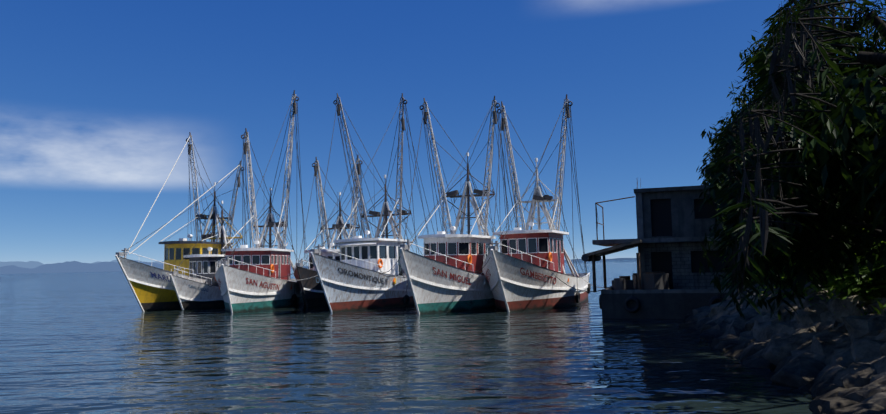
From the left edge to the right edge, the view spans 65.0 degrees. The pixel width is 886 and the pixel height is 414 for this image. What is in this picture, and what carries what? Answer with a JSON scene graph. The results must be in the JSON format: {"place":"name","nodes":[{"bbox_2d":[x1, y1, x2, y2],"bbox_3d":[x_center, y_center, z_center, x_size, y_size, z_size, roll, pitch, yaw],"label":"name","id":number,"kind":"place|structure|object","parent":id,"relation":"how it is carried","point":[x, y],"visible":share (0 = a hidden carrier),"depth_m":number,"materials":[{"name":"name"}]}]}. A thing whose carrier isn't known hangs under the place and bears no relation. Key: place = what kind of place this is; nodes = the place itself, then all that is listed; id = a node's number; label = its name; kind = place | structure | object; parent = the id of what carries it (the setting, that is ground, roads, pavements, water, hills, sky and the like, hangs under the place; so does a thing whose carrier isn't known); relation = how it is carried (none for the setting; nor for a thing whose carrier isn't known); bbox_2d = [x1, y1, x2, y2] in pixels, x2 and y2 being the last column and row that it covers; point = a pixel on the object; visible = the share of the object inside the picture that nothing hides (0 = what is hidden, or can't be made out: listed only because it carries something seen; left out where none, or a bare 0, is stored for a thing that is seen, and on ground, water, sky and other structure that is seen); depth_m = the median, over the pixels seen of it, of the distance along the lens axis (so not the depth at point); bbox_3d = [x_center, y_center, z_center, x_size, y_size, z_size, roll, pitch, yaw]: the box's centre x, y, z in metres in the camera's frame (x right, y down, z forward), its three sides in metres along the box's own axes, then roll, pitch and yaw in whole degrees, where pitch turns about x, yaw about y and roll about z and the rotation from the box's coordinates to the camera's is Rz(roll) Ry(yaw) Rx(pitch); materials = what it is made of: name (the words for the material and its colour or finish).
{"place":"outdoors","nodes":[
{"label":"outdoors","id":0,"kind":"place"},
{"bbox_2d":[0,258,636,273],"bbox_3d":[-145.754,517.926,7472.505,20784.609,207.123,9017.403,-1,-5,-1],"label":"hills","id":1,"kind":"structure","parent":0,"point":[15,267],"depth_m":7954.20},
{"bbox_2d":[0,260,815,413],"bbox_3d":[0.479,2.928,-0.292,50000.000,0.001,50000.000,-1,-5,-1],"label":"water","id":2,"kind":"structure","parent":0,"point":[87,343],"depth_m":21.59,"materials":[{"name":"blue liquid"}]},
{"bbox_2d":[115,132,257,311],"bbox_3d":[-20.162,1.182,57.154,5.781,15.969,19.092,-2,-5,14],"label":"fishing boat","id":3,"kind":"object","parent":2,"relation":"in","point":[152,288],"visible":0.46,"depth_m":54.44,"materials":[{"name":"yellow paint"}]},
{"bbox_2d":[170,198,246,309],"bbox_3d":[-18.458,4.221,56.331,3.664,9.700,13.519,-2,-5,9],"label":"fishing boat","id":4,"kind":"object","parent":2,"relation":"in","point":[191,294],"visible":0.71,"depth_m":53.35,"materials":[{"name":"white paint"}]},
{"bbox_2d":[215,90,308,312],"bbox_3d":[-13.983,-0.422,53.482,5.346,18.288,16.595,-1,-5,2],"label":"fishing boat","id":5,"kind":"object","parent":2,"relation":"in","point":[244,273],"visible":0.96,"depth_m":50.50,"materials":[{"name":"white paint"}]},
{"bbox_2d":[294,155,366,306],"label":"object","id":6,"kind":"object","parent":2,"relation":"in","point":[311,291],"visible":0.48,"depth_m":55.90,"materials":[{"name":"grey paint"}]},
{"bbox_2d":[310,93,434,311],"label":"fishing boat","id":7,"kind":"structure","parent":2,"relation":"in","point":[352,279],"depth_m":48.60,"materials":[{"name":"grey paint"}]},
{"bbox_2d":[185,256,489,286],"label":"mooring lines","id":8,"kind":"object","parent":7,"relation":"attached to","point":[317,275],"visible":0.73,"depth_m":46.22,"materials":[{"name":"white fabric"}]},
{"bbox_2d":[399,96,516,313],"bbox_3d":[0.913,-0.119,48.427,6.373,16.180,18.595,-3,-5,23],"label":"fishing boat","id":9,"kind":"object","parent":2,"relation":"in","point":[439,277],"visible":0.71,"depth_m":45.02,"materials":[{"name":"white paint"}]},
{"bbox_2d":[482,94,590,311],"bbox_3d":[6.066,-0.083,47.796,5.782,15.776,18.092,-4,-5,22],"label":"fishing boat","id":10,"kind":"object","parent":2,"relation":"on","point":[522,269],"visible":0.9,"depth_m":45.17,"materials":[{"name":"white paint"}]},
{"bbox_2d":[556,178,779,318],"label":"waterfront building","id":11,"kind":"structure","parent":2,"relation":"in","point":[668,281],"depth_m":38.16,"materials":[{"name":"concrete"}]},
{"bbox_2d":[0,0,885,265],"label":"sky","id":12,"kind":"structure","parent":0,"point":[100,100],"materials":[{"name":"blue"}]},
{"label":"shore","id":13,"kind":"structure","parent":0,"visible":0},
{"bbox_2d":[677,280,885,413],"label":"rocks","id":14,"kind":"object","parent":13,"relation":"on","point":[828,357],"visible":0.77,"depth_m":17.88,"materials":[{"name":"grey stone"}]},
{"bbox_2d":[692,0,885,320],"bbox_3d":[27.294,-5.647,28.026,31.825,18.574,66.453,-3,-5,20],"label":"tree","id":15,"kind":"object","parent":13,"relation":"on","point":[864,58],"visible":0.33,"depth_m":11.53,"materials":[{"name":"green plant"}]}
]}

